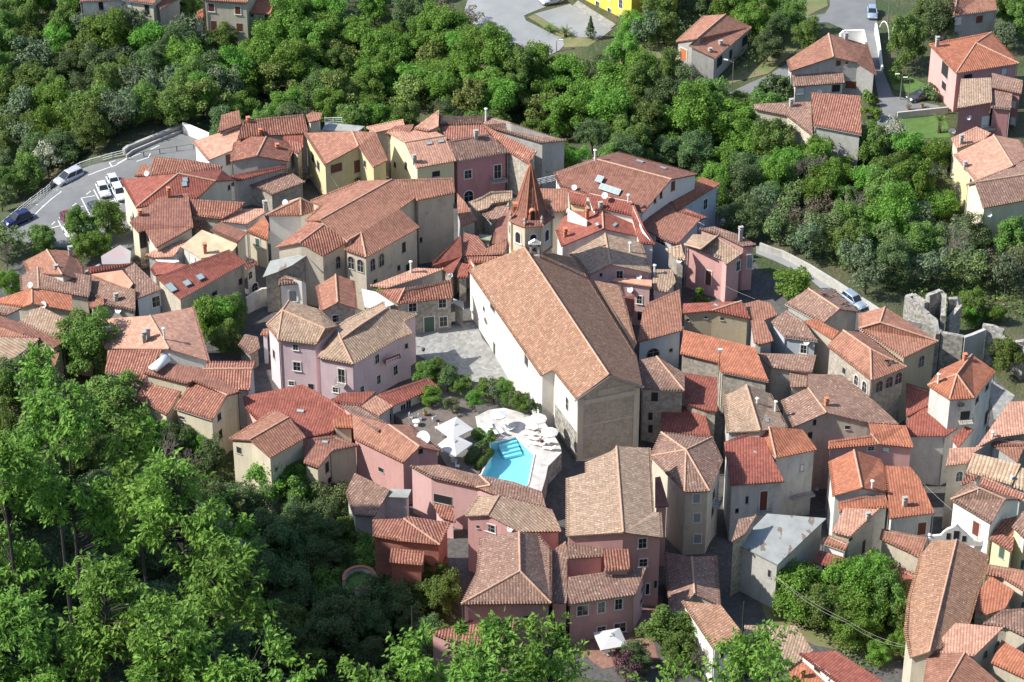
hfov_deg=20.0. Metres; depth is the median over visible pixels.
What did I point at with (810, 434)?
window
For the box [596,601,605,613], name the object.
window
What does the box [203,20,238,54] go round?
leafy tree
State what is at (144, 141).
barrier
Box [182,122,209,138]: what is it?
parking wall
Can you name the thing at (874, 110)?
shrub
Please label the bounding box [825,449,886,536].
house
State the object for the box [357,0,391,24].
leafy tree
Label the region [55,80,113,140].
leafy tree
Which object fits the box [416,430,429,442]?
satellite dish
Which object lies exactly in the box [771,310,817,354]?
house
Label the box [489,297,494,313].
window
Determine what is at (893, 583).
leafy tree
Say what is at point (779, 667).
leafy tree
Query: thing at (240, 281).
window
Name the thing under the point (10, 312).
house
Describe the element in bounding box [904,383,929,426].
house
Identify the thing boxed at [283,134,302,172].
house
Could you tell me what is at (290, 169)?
bare tree
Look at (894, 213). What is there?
leafy tree
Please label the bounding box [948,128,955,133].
satellite dish
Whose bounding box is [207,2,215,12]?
window
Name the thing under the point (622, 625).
window
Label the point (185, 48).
leafy tree
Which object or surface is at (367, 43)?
leafy tree
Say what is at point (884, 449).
window
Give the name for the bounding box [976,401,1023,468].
house
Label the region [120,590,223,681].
leafy tree
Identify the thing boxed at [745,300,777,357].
house
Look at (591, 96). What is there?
leafy tree
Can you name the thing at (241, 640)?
leafy tree
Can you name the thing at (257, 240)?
window
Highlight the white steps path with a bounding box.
[990,380,1014,418]
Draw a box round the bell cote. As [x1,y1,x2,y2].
[528,238,540,257]
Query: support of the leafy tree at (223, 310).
on the ground at (880, 294)
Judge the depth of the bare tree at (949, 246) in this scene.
419.02 m
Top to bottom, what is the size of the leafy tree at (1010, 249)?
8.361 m
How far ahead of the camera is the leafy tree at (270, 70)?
459.33 m
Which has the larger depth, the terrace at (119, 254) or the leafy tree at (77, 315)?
the terrace at (119, 254)
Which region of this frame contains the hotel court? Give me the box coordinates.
[570,595,663,668]
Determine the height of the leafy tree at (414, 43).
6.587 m
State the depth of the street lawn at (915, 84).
461.36 m
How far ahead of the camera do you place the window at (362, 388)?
390.81 m
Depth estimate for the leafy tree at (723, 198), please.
428.58 m
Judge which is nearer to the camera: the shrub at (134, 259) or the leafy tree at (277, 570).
the leafy tree at (277, 570)
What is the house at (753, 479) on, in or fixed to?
on the ground at (880, 294)
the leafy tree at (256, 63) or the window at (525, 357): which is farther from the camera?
the leafy tree at (256, 63)
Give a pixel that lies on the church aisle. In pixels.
(612, 296)
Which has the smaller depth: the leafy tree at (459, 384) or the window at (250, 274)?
the leafy tree at (459, 384)
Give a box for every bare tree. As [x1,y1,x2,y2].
[0,239,15,269]
[82,1,127,36]
[155,426,178,456]
[168,447,202,467]
[288,165,310,180]
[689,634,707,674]
[787,149,827,193]
[832,188,865,206]
[938,221,970,271]
[995,243,1023,287]
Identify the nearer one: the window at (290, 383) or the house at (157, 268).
the window at (290, 383)
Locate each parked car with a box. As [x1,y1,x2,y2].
[2,208,32,227]
[53,165,84,186]
[59,209,76,223]
[63,224,79,239]
[87,200,97,210]
[95,180,110,197]
[106,172,120,189]
[110,181,124,201]
[539,0,563,5]
[841,288,867,310]
[867,4,877,19]
[906,88,928,102]
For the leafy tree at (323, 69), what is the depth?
461.06 m
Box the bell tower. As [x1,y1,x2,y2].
[505,155,554,253]
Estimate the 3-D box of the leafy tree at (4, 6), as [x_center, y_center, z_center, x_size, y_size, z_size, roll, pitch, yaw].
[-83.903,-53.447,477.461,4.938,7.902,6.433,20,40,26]
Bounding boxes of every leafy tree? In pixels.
[0,0,16,20]
[0,9,23,48]
[0,26,24,64]
[0,48,16,78]
[0,75,28,116]
[0,84,37,119]
[0,112,20,146]
[0,129,18,165]
[0,148,17,176]
[0,166,17,197]
[0,184,18,211]
[0,220,30,255]
[0,353,35,401]
[0,366,27,410]
[0,397,20,432]
[0,424,53,675]
[0,499,27,522]
[0,582,76,681]
[0,595,37,656]
[0,631,40,670]
[1,413,47,468]
[6,119,34,148]
[6,340,80,673]
[8,35,55,85]
[9,0,43,32]
[11,24,47,60]
[11,58,57,100]
[12,149,44,192]
[13,0,49,8]
[13,365,75,426]
[15,371,142,681]
[16,110,49,126]
[16,130,52,158]
[18,466,67,526]
[27,445,63,479]
[27,544,63,603]
[28,102,76,154]
[29,76,74,127]
[29,224,56,253]
[29,609,68,663]
[31,139,62,177]
[33,548,173,681]
[36,70,68,103]
[41,127,86,163]
[42,18,79,55]
[43,615,88,681]
[48,0,76,31]
[49,48,82,84]
[50,306,102,365]
[53,0,82,11]
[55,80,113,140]
[55,546,102,604]
[58,423,108,473]
[59,509,110,555]
[60,303,122,376]
[62,33,102,78]
[63,205,93,243]
[66,71,95,102]
[68,13,101,35]
[69,96,116,150]
[75,469,121,506]
[76,6,133,57]
[77,40,118,79]
[78,466,120,490]
[82,369,142,436]
[88,199,125,237]
[89,610,128,656]
[91,62,131,96]
[95,401,159,653]
[96,93,122,135]
[97,526,149,578]
[98,87,141,136]
[101,492,141,553]
[108,86,134,125]
[109,43,135,62]
[110,53,140,75]
[113,61,141,89]
[116,63,163,106]
[118,4,148,33]
[119,578,183,630]
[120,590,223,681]
[123,447,269,656]
[125,78,161,123]
[127,18,165,60]
[129,41,164,82]
[130,523,192,581]
[136,413,168,456]
[138,631,201,681]
[142,463,194,493]
[147,77,195,126]
[149,21,199,58]
[152,487,189,519]
[157,421,193,452]
[158,61,181,89]
[158,533,285,665]
[162,33,207,76]
[162,561,205,606]
[165,52,211,88]
[169,12,209,44]
[179,0,203,20]
[182,427,207,454]
[184,77,232,123]
[185,477,235,510]
[187,70,219,117]
[188,549,237,603]
[192,293,229,346]
[193,432,226,481]
[194,615,298,681]
[195,296,241,329]
[197,609,257,672]
[199,37,218,60]
[200,48,231,96]
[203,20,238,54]
[203,62,243,102]
[207,317,240,353]
[209,102,243,134]
[212,291,248,332]
[214,43,255,95]
[219,48,272,98]
[219,602,266,633]
[221,89,263,118]
[222,583,268,614]
[233,515,270,551]
[235,535,296,598]
[236,23,283,58]
[237,36,273,69]
[238,653,326,681]
[242,461,299,502]
[250,57,282,92]
[250,103,280,118]
[251,619,307,670]
[252,0,310,43]
[253,508,294,551]
[258,60,297,93]
[262,514,325,580]
[262,591,291,621]
[264,567,310,602]
[265,41,317,67]
[268,565,319,613]
[269,36,322,84]
[270,84,305,115]
[274,602,316,648]
[276,100,311,132]
[276,458,323,511]
[280,0,314,21]
[281,494,326,540]
[284,18,335,61]
[288,643,326,681]
[295,73,326,110]
[297,9,339,47]
[298,69,337,110]
[301,0,348,24]
[301,513,352,555]
[302,534,348,579]
[303,65,345,88]
[303,593,367,666]
[306,489,348,534]
[307,86,351,122]
[311,479,348,506]
[311,586,359,620]
[312,565,350,604]
[318,39,359,66]
[320,69,357,108]
[320,546,361,584]
[323,45,353,81]
[328,13,373,48]
[328,614,342,646]
[331,102,374,131]
[332,515,362,554]
[336,654,398,681]
[338,55,387,92]
[342,24,382,62]
[342,532,374,567]
[344,571,387,634]
[348,69,386,104]
[350,636,385,681]
[355,91,387,123]
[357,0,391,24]
[359,28,414,67]
[359,598,393,646]
[363,101,398,131]
[364,554,375,570]
[373,20,403,50]
[373,49,401,91]
[373,572,392,607]
[380,61,426,98]
[381,578,424,631]
[383,618,451,681]
[387,74,429,106]
[387,637,417,681]
[389,101,420,129]
[391,0,431,29]
[394,30,423,65]
[394,608,425,643]
[403,606,418,657]
[405,578,437,607]
[406,0,444,45]
[409,40,450,67]
[411,359,439,384]
[415,55,461,97]
[415,611,452,648]
[419,383,442,406]
[419,624,448,663]
[421,566,462,612]
[422,0,453,10]
[422,3,471,53]
[422,555,449,584]
[423,69,461,108]
[426,355,449,385]
[431,96,461,116]
[435,362,458,391]
[441,609,535,681]
[442,396,459,412]
[443,37,482,83]
[445,30,472,58]
[448,77,486,115]
[450,374,472,395]
[450,618,473,680]
[451,5,485,26]
[458,22,512,66]
[459,65,503,106]
[462,22,516,75]
[463,108,493,116]
[465,390,484,407]
[472,377,496,401]
[473,76,518,117]
[481,376,503,403]
[482,108,511,121]
[491,376,515,406]
[501,70,527,112]
[504,44,545,91]
[508,391,531,412]
[509,606,592,681]
[520,77,556,111]
[520,90,559,120]
[520,118,554,135]
[525,39,560,79]
[540,81,590,137]
[543,53,586,93]
[546,132,571,172]
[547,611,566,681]
[564,145,590,167]
[572,117,609,154]
[575,58,631,98]
[577,53,617,80]
[578,93,611,126]
[585,84,636,126]
[590,141,617,158]
[596,132,644,156]
[602,113,640,143]
[603,29,640,69]
[609,122,654,160]
[611,647,642,681]
[616,8,645,36]
[619,648,709,681]
[620,45,658,84]
[620,637,652,672]
[622,58,663,96]
[622,100,669,142]
[624,85,648,122]
[629,9,661,47]
[634,603,697,650]
[640,0,675,19]
[640,75,681,120]
[646,10,682,43]
[650,134,683,164]
[657,47,683,81]
[657,78,722,140]
[657,630,698,671]
[661,63,703,108]
[677,129,714,173]
[679,0,699,5]
[682,76,730,115]
[682,128,713,159]
[687,75,713,98]
[694,0,718,13]
[695,161,731,185]
[697,144,738,171]
[701,617,798,681]
[702,97,758,142]
[707,0,746,18]
[711,176,728,215]
[716,191,766,237]
[720,116,768,160]
[724,90,758,119]
[725,159,763,200]
[728,150,768,179]
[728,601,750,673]
[733,2,767,41]
[743,0,788,22]
[745,180,783,206]
[748,90,788,129]
[749,643,810,681]
[750,186,776,213]
[751,117,796,169]
[752,28,784,61]
[758,155,798,197]
[762,205,795,246]
[763,203,793,227]
[765,11,791,36]
[770,557,829,623]
[771,146,805,185]
[773,265,811,300]
[774,0,807,33]
[776,177,815,215]
[786,220,823,258]
[789,15,822,47]
[790,133,834,174]
[790,205,817,227]
[795,579,844,634]
[796,172,844,211]
[803,156,847,196]
[803,207,845,244]
[804,189,838,222]
[815,556,873,608]
[824,197,869,241]
[825,154,855,183]
[826,218,872,264]
[826,608,874,651]
[834,184,862,204]
[835,233,876,275]
[837,582,890,633]
[840,546,898,597]
[848,257,888,294]
[849,163,883,203]
[855,202,877,222]
[857,119,889,162]
[859,221,891,251]
[863,164,910,212]
[864,179,922,242]
[868,148,914,179]
[868,568,909,625]
[872,219,919,265]
[874,113,905,159]
[874,237,913,285]
[886,13,928,69]
[886,601,906,633]
[887,130,929,162]
[890,156,936,206]
[904,198,935,228]
[904,220,947,255]
[908,167,938,185]
[910,0,937,33]
[910,246,953,284]
[918,185,962,220]
[919,136,951,167]
[921,0,958,41]
[935,214,969,245]
[940,246,994,288]
[948,210,994,258]
[954,239,975,267]
[959,290,985,326]
[982,248,1014,285]
[987,333,1023,372]
[990,250,1023,299]
[992,215,1023,263]
[993,20,1019,48]
[995,0,1023,21]
[998,0,1023,38]
[1005,242,1023,286]
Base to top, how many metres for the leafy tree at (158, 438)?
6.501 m
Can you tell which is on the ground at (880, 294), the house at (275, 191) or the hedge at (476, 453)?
the house at (275, 191)
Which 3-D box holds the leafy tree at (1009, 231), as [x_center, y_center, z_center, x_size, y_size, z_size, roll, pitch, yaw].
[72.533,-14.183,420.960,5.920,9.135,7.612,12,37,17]
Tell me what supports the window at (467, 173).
in the house at (479, 167)
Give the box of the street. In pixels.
[805,0,940,146]
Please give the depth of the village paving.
383.21 m
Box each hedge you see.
[464,440,488,464]
[471,427,484,440]
[474,448,494,469]
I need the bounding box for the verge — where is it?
[528,14,600,47]
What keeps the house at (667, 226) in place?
on the village paving
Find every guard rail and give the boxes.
[6,150,124,217]
[127,144,193,158]
[324,117,341,122]
[537,174,556,184]
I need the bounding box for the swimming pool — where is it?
[481,436,535,485]
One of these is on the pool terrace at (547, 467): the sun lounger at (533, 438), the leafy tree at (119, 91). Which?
the sun lounger at (533, 438)
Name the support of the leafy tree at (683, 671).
on the ground at (880, 294)
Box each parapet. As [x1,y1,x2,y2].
[567,209,587,226]
[839,29,866,43]
[928,523,984,545]
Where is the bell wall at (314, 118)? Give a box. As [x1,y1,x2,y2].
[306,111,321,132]
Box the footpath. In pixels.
[572,1,615,28]
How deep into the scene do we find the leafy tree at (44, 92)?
453.74 m
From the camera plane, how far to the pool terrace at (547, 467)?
380.02 m
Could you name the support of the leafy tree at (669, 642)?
on the ground at (880, 294)
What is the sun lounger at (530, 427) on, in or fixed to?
on the pool terrace at (547, 467)
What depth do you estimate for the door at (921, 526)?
369.11 m
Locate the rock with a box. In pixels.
[215,509,232,537]
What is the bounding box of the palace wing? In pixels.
[275,221,346,306]
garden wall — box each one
[85,264,100,275]
[245,287,267,313]
[874,23,882,71]
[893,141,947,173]
[897,106,947,118]
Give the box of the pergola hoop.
[878,21,889,40]
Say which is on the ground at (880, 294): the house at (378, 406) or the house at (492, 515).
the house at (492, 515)
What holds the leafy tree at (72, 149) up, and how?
on the ground at (880, 294)
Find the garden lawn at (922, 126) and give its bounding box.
[897,114,950,137]
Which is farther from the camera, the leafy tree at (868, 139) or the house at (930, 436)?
the leafy tree at (868, 139)
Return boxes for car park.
[0,132,197,248]
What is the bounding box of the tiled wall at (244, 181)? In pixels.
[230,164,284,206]
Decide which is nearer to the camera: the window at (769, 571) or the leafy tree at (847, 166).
the window at (769, 571)
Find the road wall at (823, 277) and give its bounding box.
[759,242,878,310]
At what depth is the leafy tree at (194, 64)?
453.71 m
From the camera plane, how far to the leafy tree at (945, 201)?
431.10 m
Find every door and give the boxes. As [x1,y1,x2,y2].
[679,47,686,60]
[704,269,711,285]
[758,490,768,510]
[916,521,927,534]
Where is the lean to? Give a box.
[730,514,756,595]
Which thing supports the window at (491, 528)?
in the house at (492, 515)
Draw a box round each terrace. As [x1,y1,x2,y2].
[92,270,132,288]
[101,245,130,264]
[155,257,178,262]
[322,122,364,131]
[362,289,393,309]
[394,393,483,474]
[475,408,561,500]
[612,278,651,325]
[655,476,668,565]
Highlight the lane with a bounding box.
[722,64,787,98]
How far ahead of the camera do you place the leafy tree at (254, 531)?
365.69 m
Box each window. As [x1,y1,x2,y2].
[98,2,103,10]
[125,2,131,8]
[139,231,147,249]
[144,4,149,15]
[151,294,161,308]
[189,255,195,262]
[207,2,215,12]
[210,20,215,30]
[217,412,221,422]
[218,428,222,440]
[225,154,231,165]
[234,6,241,14]
[236,23,242,31]
[236,446,241,454]
[238,277,242,285]
[247,270,252,280]
[251,282,258,292]
[254,237,260,247]
[288,290,297,301]
[288,380,294,386]
[292,344,299,351]
[292,361,301,371]
[311,151,314,164]
[316,160,319,172]
[325,461,329,474]
[330,162,342,173]
[331,314,341,322]
[332,386,338,393]
[335,256,340,269]
[337,368,345,383]
[347,256,354,270]
[354,159,359,173]
[357,259,363,273]
[359,384,365,391]
[370,258,375,272]
[374,352,380,365]
[376,373,381,385]
[378,253,384,267]
[378,466,383,473]
[393,364,398,376]
[400,403,405,410]
[402,241,406,253]
[405,399,411,408]
[408,302,417,312]
[417,448,423,454]
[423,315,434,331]
[432,170,440,177]
[433,493,452,506]
[438,299,447,308]
[439,315,448,327]
[463,169,472,179]
[463,190,473,200]
[484,523,495,534]
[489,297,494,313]
[493,163,501,179]
[493,341,495,355]
[524,353,527,368]
[564,394,568,413]
[576,604,588,616]
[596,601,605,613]
[596,625,606,631]
[613,621,626,632]
[614,598,623,610]
[616,270,623,277]
[618,0,622,9]
[635,295,642,304]
[637,311,642,320]
[637,537,647,549]
[638,558,648,567]
[644,583,650,595]
[646,348,659,357]
[647,412,652,420]
[647,424,652,433]
[650,392,658,401]
[653,580,657,588]
[654,236,666,247]
[671,180,675,191]
[692,493,700,503]
[692,512,701,522]
[692,533,701,543]
[702,197,707,210]
[716,54,722,68]
[735,259,740,272]
[742,34,747,47]
[745,254,752,268]
[745,496,748,504]
[767,569,770,578]
[797,87,804,94]
[799,344,807,353]
[799,464,804,471]
[807,431,812,438]
[813,663,820,674]
[831,84,840,92]
[835,60,840,66]
[841,366,845,375]
[844,81,856,89]
[853,374,858,386]
[861,380,867,394]
[861,539,865,554]
[866,445,875,451]
[875,380,883,393]
[882,447,889,452]
[885,376,893,389]
[894,371,902,385]
[918,355,924,368]
[941,60,948,79]
[941,80,945,91]
[954,16,962,25]
[954,470,963,482]
[957,402,964,407]
[960,411,970,419]
[964,73,972,78]
[970,519,980,538]
[975,15,982,23]
[980,115,989,127]
[982,650,987,660]
[984,409,988,426]
[993,641,999,655]
[997,546,1004,560]
[1001,67,1007,75]
[1009,116,1015,125]
[1011,100,1016,108]
[1018,536,1023,549]
[1020,560,1023,569]
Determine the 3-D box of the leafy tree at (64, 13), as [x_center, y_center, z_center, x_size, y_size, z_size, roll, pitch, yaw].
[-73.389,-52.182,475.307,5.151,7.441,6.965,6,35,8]
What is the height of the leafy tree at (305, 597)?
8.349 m
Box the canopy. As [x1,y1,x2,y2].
[383,353,400,366]
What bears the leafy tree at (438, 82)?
on the ground at (880, 294)
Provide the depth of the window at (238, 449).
373.55 m
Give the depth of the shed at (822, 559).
362.94 m
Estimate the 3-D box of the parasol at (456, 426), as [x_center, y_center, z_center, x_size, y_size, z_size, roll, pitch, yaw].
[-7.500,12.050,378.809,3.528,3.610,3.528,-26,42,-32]
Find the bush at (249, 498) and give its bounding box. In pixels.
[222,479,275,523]
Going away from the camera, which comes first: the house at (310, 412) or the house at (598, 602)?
the house at (598, 602)
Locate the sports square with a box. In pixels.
[536,4,611,37]
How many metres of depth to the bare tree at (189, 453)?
375.71 m
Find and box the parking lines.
[33,145,159,236]
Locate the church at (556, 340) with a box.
[468,246,643,460]
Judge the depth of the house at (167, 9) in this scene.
474.47 m
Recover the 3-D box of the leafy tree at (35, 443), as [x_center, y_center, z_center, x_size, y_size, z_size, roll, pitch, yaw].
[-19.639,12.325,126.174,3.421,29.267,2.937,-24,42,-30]
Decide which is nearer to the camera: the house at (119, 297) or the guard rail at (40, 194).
the house at (119, 297)
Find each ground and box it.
[0,0,1023,681]
[761,591,904,658]
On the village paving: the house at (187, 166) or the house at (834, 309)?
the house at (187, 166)
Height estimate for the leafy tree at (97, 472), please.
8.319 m
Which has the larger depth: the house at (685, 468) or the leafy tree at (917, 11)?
the leafy tree at (917, 11)
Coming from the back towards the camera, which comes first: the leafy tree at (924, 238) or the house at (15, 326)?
the leafy tree at (924, 238)
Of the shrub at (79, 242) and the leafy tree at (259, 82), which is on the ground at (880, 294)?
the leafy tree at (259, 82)
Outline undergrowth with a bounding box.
[0,0,1023,681]
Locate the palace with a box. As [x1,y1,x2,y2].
[305,177,454,309]
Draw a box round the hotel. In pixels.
[565,445,662,605]
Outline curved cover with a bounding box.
[148,354,170,371]
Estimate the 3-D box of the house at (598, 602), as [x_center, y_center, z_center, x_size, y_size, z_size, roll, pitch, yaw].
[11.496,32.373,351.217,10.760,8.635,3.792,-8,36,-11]
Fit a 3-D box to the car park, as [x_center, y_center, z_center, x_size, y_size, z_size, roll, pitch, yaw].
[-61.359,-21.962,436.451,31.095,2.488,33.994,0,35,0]
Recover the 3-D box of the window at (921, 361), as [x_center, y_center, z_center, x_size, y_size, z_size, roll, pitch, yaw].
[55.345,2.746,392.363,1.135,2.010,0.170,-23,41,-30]
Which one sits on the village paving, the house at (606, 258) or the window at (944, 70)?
the house at (606, 258)
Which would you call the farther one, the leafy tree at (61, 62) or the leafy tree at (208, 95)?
the leafy tree at (61, 62)
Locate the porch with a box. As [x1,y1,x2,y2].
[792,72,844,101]
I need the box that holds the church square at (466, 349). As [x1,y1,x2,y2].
[416,322,508,381]
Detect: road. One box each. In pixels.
[464,0,563,53]
[756,246,869,312]
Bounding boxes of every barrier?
[122,123,182,155]
[126,129,182,157]
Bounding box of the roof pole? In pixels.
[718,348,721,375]
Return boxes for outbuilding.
[238,334,259,368]
[453,298,463,327]
[479,234,491,253]
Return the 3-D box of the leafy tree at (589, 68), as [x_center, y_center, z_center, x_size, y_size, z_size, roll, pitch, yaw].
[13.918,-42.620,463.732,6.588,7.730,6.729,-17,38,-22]
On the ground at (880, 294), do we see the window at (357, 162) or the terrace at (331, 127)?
the terrace at (331, 127)
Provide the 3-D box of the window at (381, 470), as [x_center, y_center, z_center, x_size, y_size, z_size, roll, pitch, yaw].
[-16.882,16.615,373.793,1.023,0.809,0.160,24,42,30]
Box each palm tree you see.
[542,22,559,32]
[556,24,577,38]
[927,112,951,133]
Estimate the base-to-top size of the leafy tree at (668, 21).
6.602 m
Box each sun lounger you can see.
[487,422,493,427]
[496,426,505,434]
[502,424,514,431]
[523,431,536,435]
[525,425,538,431]
[527,436,541,440]
[532,441,545,447]
[539,439,553,444]
[542,445,555,451]
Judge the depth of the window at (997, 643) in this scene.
348.78 m
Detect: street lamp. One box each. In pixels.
[724,59,733,92]
[895,73,901,99]
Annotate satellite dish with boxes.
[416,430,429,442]
[601,192,607,198]
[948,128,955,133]
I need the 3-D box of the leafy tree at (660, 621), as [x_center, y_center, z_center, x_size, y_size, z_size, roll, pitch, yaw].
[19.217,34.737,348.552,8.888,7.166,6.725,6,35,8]
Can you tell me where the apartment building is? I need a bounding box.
[586,0,677,18]
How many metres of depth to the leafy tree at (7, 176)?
438.03 m
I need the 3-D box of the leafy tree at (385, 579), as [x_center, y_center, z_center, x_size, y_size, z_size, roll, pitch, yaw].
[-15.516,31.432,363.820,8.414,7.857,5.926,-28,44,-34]
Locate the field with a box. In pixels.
[611,42,677,64]
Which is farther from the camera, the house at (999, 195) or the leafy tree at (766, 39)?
the leafy tree at (766, 39)
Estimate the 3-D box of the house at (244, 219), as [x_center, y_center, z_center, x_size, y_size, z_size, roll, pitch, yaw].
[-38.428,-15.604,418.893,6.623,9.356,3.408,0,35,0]
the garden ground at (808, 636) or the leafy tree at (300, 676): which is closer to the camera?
the leafy tree at (300, 676)
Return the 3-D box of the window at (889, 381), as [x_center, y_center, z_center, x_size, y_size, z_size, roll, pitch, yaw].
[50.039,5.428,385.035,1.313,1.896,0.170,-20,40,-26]
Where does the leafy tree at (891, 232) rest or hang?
on the ground at (880, 294)
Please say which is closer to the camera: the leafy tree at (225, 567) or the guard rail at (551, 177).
the leafy tree at (225, 567)
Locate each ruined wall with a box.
[903,293,939,375]
[907,318,963,373]
[925,289,946,330]
[945,297,961,333]
[961,328,985,360]
[982,323,1004,334]
[982,327,1023,367]
[1010,342,1023,379]
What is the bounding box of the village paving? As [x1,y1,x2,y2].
[0,126,1023,681]
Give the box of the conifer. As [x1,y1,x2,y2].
[584,16,596,38]
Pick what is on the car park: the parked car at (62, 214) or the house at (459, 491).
the parked car at (62, 214)
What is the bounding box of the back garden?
[722,0,827,84]
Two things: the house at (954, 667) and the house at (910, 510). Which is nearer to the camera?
the house at (954, 667)
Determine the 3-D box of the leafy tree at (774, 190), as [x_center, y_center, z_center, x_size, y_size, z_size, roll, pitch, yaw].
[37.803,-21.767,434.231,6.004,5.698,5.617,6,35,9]
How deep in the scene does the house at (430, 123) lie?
433.17 m
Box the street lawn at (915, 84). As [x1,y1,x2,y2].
[888,74,926,92]
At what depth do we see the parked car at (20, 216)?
427.98 m
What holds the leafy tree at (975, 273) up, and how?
on the ground at (880, 294)
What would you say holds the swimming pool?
in the pool terrace at (547, 467)
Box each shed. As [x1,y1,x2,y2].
[194,9,203,37]
[260,328,268,363]
[385,489,410,518]
[813,550,844,585]
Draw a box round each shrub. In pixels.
[0,269,20,293]
[71,233,95,262]
[86,230,112,256]
[103,223,130,236]
[130,255,148,267]
[230,333,243,355]
[480,429,496,445]
[509,390,527,401]
[525,399,540,411]
[691,287,709,302]
[750,85,773,99]
[758,72,787,94]
[774,73,793,98]
[861,89,879,103]
[861,106,882,119]
[865,638,892,667]
[885,627,905,654]
[889,66,907,80]
[919,81,941,99]
[958,286,985,304]
[963,305,982,327]
[984,305,1005,321]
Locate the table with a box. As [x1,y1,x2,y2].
[412,419,419,426]
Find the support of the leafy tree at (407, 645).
on the ground at (880, 294)
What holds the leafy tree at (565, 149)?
on the ground at (880, 294)
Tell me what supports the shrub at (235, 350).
on the village paving
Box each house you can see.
[0,287,71,319]
[0,304,21,321]
[0,316,66,373]
[0,327,40,360]
[0,337,39,360]
[19,264,91,315]
[20,307,73,368]
[23,245,84,281]
[45,350,59,379]
[79,0,124,31]
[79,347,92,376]
[87,263,133,296]
[88,296,103,318]
[91,276,135,318]
[100,307,209,377]
[105,349,161,405]
[120,170,233,230]
[122,0,160,25]
[125,263,161,315]
[130,186,193,267]
[134,164,149,177]
[134,382,181,444]
[144,363,240,449]
[145,239,187,279]
[150,156,183,175]
[150,261,186,295]
[156,249,245,320]
[157,0,180,28]
[174,382,240,456]
[179,159,222,172]
[181,230,237,264]
[189,199,244,233]
[192,128,239,182]
[192,219,205,236]
[202,0,255,45]
[202,361,255,430]
[210,222,246,278]
[217,110,241,133]
[221,199,267,259]
[229,409,305,515]
[230,136,292,174]
[237,114,307,172]
[243,384,346,453]
[245,258,258,293]
[246,216,268,267]
[249,0,274,37]
[250,170,304,210]
[263,255,322,311]
[265,197,313,259]
[266,300,336,393]
[278,275,306,306]
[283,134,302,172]
[288,140,302,178]
[304,130,387,194]
[304,435,358,506]
[315,274,357,330]
[317,301,417,399]
[331,391,375,405]
[332,414,352,441]
[340,403,388,442]
[345,473,389,554]
[352,414,440,504]
[362,396,392,423]
[366,119,404,175]
[370,260,443,292]
[372,516,449,608]
[376,279,452,332]
[376,377,436,424]
[384,124,413,179]
[387,129,456,203]
[389,548,424,615]
[410,464,545,529]
[414,110,438,131]
[430,619,514,681]
[432,235,461,300]
[433,504,455,538]
[438,108,490,126]
[439,125,487,140]
[447,129,508,200]
[457,194,476,256]
[457,262,467,301]
[461,531,551,652]
[462,232,486,263]
[462,256,499,287]
[464,495,561,572]
[468,190,511,235]
[468,258,474,309]
[480,202,509,245]
[482,117,565,187]
[483,125,536,195]
[485,237,507,255]
[491,214,507,253]
[540,188,567,253]
[552,542,566,637]
[553,149,697,221]
[555,201,636,256]
[567,542,603,610]
[568,189,586,211]
[568,567,645,642]
[569,233,651,289]
[587,191,655,288]
[604,549,629,575]
[624,295,634,323]
[637,289,681,367]
[638,356,684,442]
[642,201,699,277]
[651,431,722,554]
[653,264,675,299]
[661,406,710,436]
[663,551,720,614]
[665,245,685,297]
[672,177,720,227]
[676,13,751,79]
[678,209,707,233]
[680,330,768,415]
[681,600,739,681]
[683,300,750,344]
[684,234,742,301]
[685,373,716,438]
[699,225,755,290]
[722,384,787,470]
[723,433,783,540]
[740,514,825,608]
[744,625,812,681]
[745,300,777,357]
[754,98,812,159]
[758,353,815,410]
[763,426,816,515]
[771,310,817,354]
[781,374,898,490]
[785,288,859,332]
[786,32,876,97]
[789,372,807,395]
[789,662,823,681]
[799,650,883,681]
[804,319,839,373]
[811,92,861,167]
[821,534,848,556]
[825,423,913,510]
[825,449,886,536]
[827,329,906,421]
[832,508,878,558]
[838,495,888,556]
[858,306,938,423]
[879,529,927,573]
[884,466,934,550]
[889,563,913,613]
[902,539,988,681]
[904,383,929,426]
[906,408,956,485]
[923,651,998,681]
[927,352,995,447]
[928,32,1018,111]
[931,0,997,40]
[933,623,1002,674]
[941,447,982,528]
[949,481,1018,585]
[950,126,990,181]
[951,426,972,447]
[953,134,1023,214]
[956,77,995,134]
[960,472,978,488]
[962,161,1023,253]
[966,453,1020,489]
[974,576,1014,625]
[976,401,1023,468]
[979,475,1023,518]
[983,608,1023,651]
[985,564,1023,608]
[989,73,1022,126]
[989,516,1016,567]
[990,88,1011,136]
[991,640,1023,681]
[992,439,1023,463]
[996,447,1023,477]
[1010,511,1023,601]
[1013,467,1023,514]
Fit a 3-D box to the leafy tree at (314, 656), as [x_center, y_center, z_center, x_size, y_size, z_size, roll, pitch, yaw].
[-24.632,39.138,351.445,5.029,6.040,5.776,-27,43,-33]
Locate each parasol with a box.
[436,417,472,436]
[436,435,472,462]
[490,409,506,426]
[530,413,546,432]
[541,427,557,446]
[593,628,627,655]
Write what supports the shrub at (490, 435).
on the ground at (880, 294)
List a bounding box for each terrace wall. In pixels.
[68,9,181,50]
[342,565,376,634]
[510,42,530,48]
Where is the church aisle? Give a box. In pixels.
[595,281,636,349]

